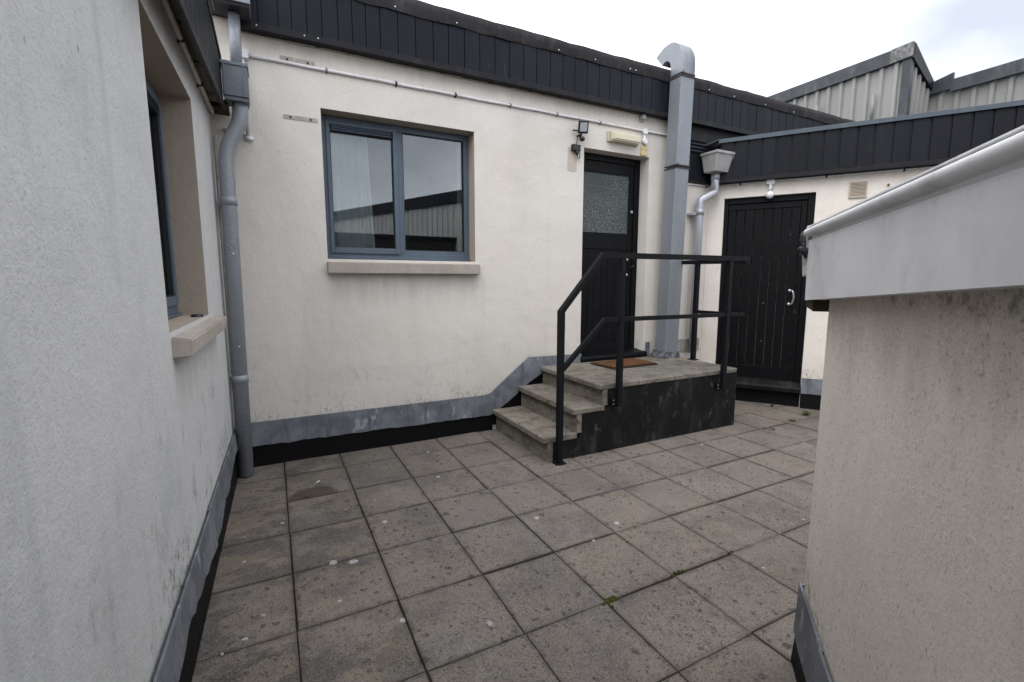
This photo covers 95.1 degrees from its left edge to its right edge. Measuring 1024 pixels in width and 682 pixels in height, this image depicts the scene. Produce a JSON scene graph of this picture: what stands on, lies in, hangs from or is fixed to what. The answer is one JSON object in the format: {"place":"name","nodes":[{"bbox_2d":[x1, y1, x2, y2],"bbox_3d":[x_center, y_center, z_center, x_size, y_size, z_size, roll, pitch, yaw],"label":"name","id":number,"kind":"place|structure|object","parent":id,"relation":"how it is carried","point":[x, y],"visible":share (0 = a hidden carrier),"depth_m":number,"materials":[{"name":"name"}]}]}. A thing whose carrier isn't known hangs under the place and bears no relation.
{"place":"outdoors","nodes":[
{"label":"outdoors","id":0,"kind":"place"},
{"bbox_2d":[192,400,819,681],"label":"terrace paving","id":1,"kind":"structure","parent":0,"point":[459,552],"depth_m":2.60,"materials":[{"name":"concrete"}]},
{"bbox_2d":[221,441,804,655],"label":"bird droppings","id":2,"kind":"object","parent":1,"relation":"on","point":[489,623],"visible":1,"depth_m":2.59,"materials":[{"name":"white"}]},
{"bbox_2d":[600,596,619,607],"bbox_3d":[0.472,1.274,2.292,0.088,0.017,0.099,4,8,29],"label":"moss","id":3,"kind":"object","parent":1,"relation":"on","point":[609,600],"visible":1,"depth_m":2.29,"materials":[{"name":"green plant"}]},
{"bbox_2d":[493,356,736,462],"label":"concrete steps","id":4,"kind":"structure","parent":1,"relation":"on","point":[667,398],"depth_m":4.55,"materials":[{"name":"grey concrete"}]},
{"bbox_2d":[590,358,657,368],"bbox_3d":[1.244,0.245,5.200,0.658,0.020,0.422,-4,8,-27],"label":"doormat","id":5,"kind":"object","parent":4,"relation":"on","point":[627,362],"visible":0.91,"depth_m":5.13,"materials":[{"name":"brown fabric"}]},
{"bbox_2d":[551,252,750,465],"bbox_3d":[1.215,0.042,4.777,2.360,1.798,0.953,-4,8,-27],"label":"guard rail","id":6,"kind":"object","parent":1,"relation":"on","point":[620,319],"visible":0.99,"depth_m":4.16,"materials":[{"name":"black metal"}]},
{"bbox_2d":[671,569,685,577],"bbox_3d":[0.891,1.245,2.512,0.110,0.013,0.037,-4,8,-27],"label":"moss","id":7,"kind":"object","parent":1,"relation":"on","point":[674,574],"visible":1,"depth_m":2.51,"materials":[{"name":"green plant"}]},
{"bbox_2d":[791,125,1023,681],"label":"roofed enclosure","id":8,"kind":"object","parent":1,"relation":"on","point":[915,553],"visible":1,"depth_m":0.96,"materials":[{"name":"white paint"}]},
{"bbox_2d":[420,0,1023,96],"label":"sky","id":9,"kind":"structure","parent":0,"point":[766,48],"materials":[{"name":"white"}]},
{"bbox_3d":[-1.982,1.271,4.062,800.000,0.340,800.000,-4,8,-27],"label":"ground","id":10,"kind":"structure","parent":0,"visible":0},
{"bbox_2d":[0,0,238,681],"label":"rendered wing","id":11,"kind":"structure","parent":10,"relation":"on","point":[119,470],"depth_m":1.24,"materials":[{"name":"white paint"}]},
{"bbox_2d":[145,76,226,358],"bbox_3d":[-1.729,-0.663,2.377,0.281,1.359,1.364,-4,8,-26],"label":"window","id":12,"kind":"structure","parent":11,"relation":"in","point":[185,344],"depth_m":2.59,"materials":[{"name":"blue metal"}]},
{"bbox_2d":[160,0,214,115],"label":"cable conduit","id":13,"kind":"object","parent":11,"relation":"attached to","point":[180,38],"visible":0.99,"depth_m":2.51,"materials":[{"name":"black plastic"}]},
{"bbox_2d":[190,314,203,316],"bbox_3d":[-1.808,-0.146,2.687,0.068,0.014,0.068,-4,8,-27],"label":"ashtray","id":14,"kind":"object","parent":11,"relation":"on","point":[196,315],"visible":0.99,"depth_m":2.67,"materials":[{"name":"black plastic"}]},
{"bbox_2d":[213,135,235,428],"bbox_3d":[-2.205,-0.353,3.633,0.055,2.370,0.040,-4,8,-27],"label":"cable conduit","id":15,"kind":"object","parent":11,"relation":"attached to","point":[218,191],"visible":0.45,"depth_m":3.57,"materials":[{"name":"white plastic"}]},
{"bbox_2d":[209,0,855,466],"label":"rendered building","id":16,"kind":"structure","parent":10,"relation":"on","point":[413,324],"depth_m":4.51,"materials":[{"name":"beige paint"}]},
{"bbox_2d":[212,0,253,476],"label":"downpipe","id":17,"kind":"object","parent":16,"relation":"attached to","point":[235,76],"visible":1,"depth_m":3.46,"materials":[{"name":"grey plastic"}]},
{"bbox_2d":[330,132,374,247],"bbox_3d":[-1.491,-1.282,4.348,0.430,1.430,0.036,-4,8,-27],"label":"curtain","id":18,"kind":"object","parent":16,"relation":"hanging from","point":[353,215],"visible":0.56,"depth_m":4.33,"materials":[{"name":"white fabric"}]},
{"bbox_2d":[321,114,479,274],"bbox_3d":[-0.995,-1.293,4.320,1.403,1.360,0.276,-4,8,-27],"label":"window","id":19,"kind":"structure","parent":16,"relation":"in","point":[394,133],"depth_m":4.32,"materials":[{"name":"blue metal"}]},
{"bbox_2d":[222,48,666,144],"bbox_3d":[-0.127,-2.010,4.570,4.656,0.661,0.048,-4,8,-27],"label":"cable conduit","id":20,"kind":"object","parent":16,"relation":"attached to","point":[247,56],"visible":0.95,"depth_m":4.16,"materials":[{"name":"white plastic"}]},
{"bbox_2d":[456,142,462,251],"bbox_3d":[-0.474,-1.347,4.853,0.195,1.430,0.028,-4,8,-27],"label":"curtain","id":21,"kind":"object","parent":16,"relation":"hanging from","point":[459,195],"visible":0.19,"depth_m":4.80,"materials":[{"name":"grey fabric"}]},
{"bbox_2d":[571,144,580,158],"bbox_3d":[0.684,-2.013,4.984,0.112,0.150,0.051,-4,8,-27],"label":"junction box","id":22,"kind":"object","parent":16,"relation":"attached to","point":[576,148],"visible":1,"depth_m":4.96,"materials":[{"name":"black plastic"}]},
{"bbox_2d":[572,120,588,143],"bbox_3d":[0.727,-2.188,4.946,0.169,0.261,0.101,2,8,13],"label":"floodlight","id":23,"kind":"object","parent":16,"relation":"attached to","point":[583,126],"visible":1,"depth_m":4.92,"materials":[{"name":"black plastic"}]},
{"bbox_2d":[580,152,646,362],"bbox_3d":[1.164,-0.957,5.486,0.977,2.356,0.265,-4,8,-27],"label":"door","id":24,"kind":"structure","parent":16,"relation":"in","point":[611,184],"depth_m":5.56,"materials":[{"name":"black paint"}]},
{"bbox_2d":[607,131,640,146],"bbox_3d":[1.261,-2.265,5.224,0.435,0.112,0.095,-4,8,-27],"label":"bulkhead light","id":25,"kind":"object","parent":16,"relation":"attached to","point":[623,138],"visible":1,"depth_m":5.17,"materials":[{"name":"plastic"}]},
{"bbox_2d":[639,114,645,121],"bbox_3d":[1.491,-2.540,5.327,0.064,0.077,0.060,-4,8,-27],"label":"sensor","id":26,"kind":"object","parent":16,"relation":"attached to","point":[642,117],"visible":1,"depth_m":5.31,"materials":[{"name":"grey plastic"}]},
{"bbox_2d":[640,145,646,155],"bbox_3d":[1.526,-2.200,5.412,0.100,0.110,0.020,-4,8,-27],"label":"blank plate","id":27,"kind":"object","parent":16,"relation":"attached to","point":[643,150],"visible":1,"depth_m":5.41,"materials":[{"name":"beige plastic"}]},
{"bbox_2d":[649,42,695,358],"bbox_3d":[1.869,-1.608,5.592,0.362,3.615,0.460,-4,8,-27],"label":"ventilation duct","id":28,"kind":"object","parent":16,"relation":"attached to","point":[678,59],"visible":1,"depth_m":5.43,"materials":[{"name":"grey metal"}]},
{"bbox_2d":[700,100,1023,409],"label":"rendered wing","id":29,"kind":"structure","parent":10,"relation":"on","point":[933,138],"depth_m":5.66,"materials":[{"name":"white paint"}]},
{"bbox_2d":[687,149,734,352],"bbox_3d":[2.468,-1.076,5.888,0.485,2.470,0.292,-4,8,-27],"label":"downpipe","id":30,"kind":"object","parent":29,"relation":"attached to","point":[716,162],"visible":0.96,"depth_m":5.77,"materials":[{"name":"silver metal"}]},
{"bbox_2d":[716,193,815,393],"bbox_3d":[3.123,-0.588,5.889,1.018,2.383,0.255,4,8,28],"label":"door","id":31,"kind":"structure","parent":29,"relation":"in","point":[757,373],"depth_m":5.86,"materials":[{"name":"black paint"}]},
{"bbox_2d":[766,179,774,198],"bbox_3d":[3.100,-1.829,5.618,0.090,0.235,0.090,4,8,28],"label":"lamp holder","id":32,"kind":"object","parent":29,"relation":"attached to","point":[770,192],"visible":0.99,"depth_m":5.60,"materials":[{"name":"white plastic"}]},
{"bbox_2d":[688,166,934,187],"bbox_3d":[3.823,-1.865,5.205,3.935,0.043,0.523,3,8,20],"label":"cable conduit","id":33,"kind":"object","parent":29,"relation":"attached to","point":[825,176],"visible":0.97,"depth_m":5.36,"materials":[{"name":"white plastic"}]},
{"bbox_2d":[848,181,867,198],"bbox_3d":[3.877,-1.694,5.242,0.162,0.175,0.016,4,8,28],"label":"air vent","id":34,"kind":"object","parent":29,"relation":"attached to","point":[858,189],"visible":1,"depth_m":5.24,"materials":[{"name":"beige plastic"}]},
{"bbox_2d":[768,41,1023,120],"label":"corrugated shed","id":35,"kind":"structure","parent":10,"relation":"on","point":[898,81],"depth_m":9.95,"materials":[{"name":"beige metal"}]}
]}

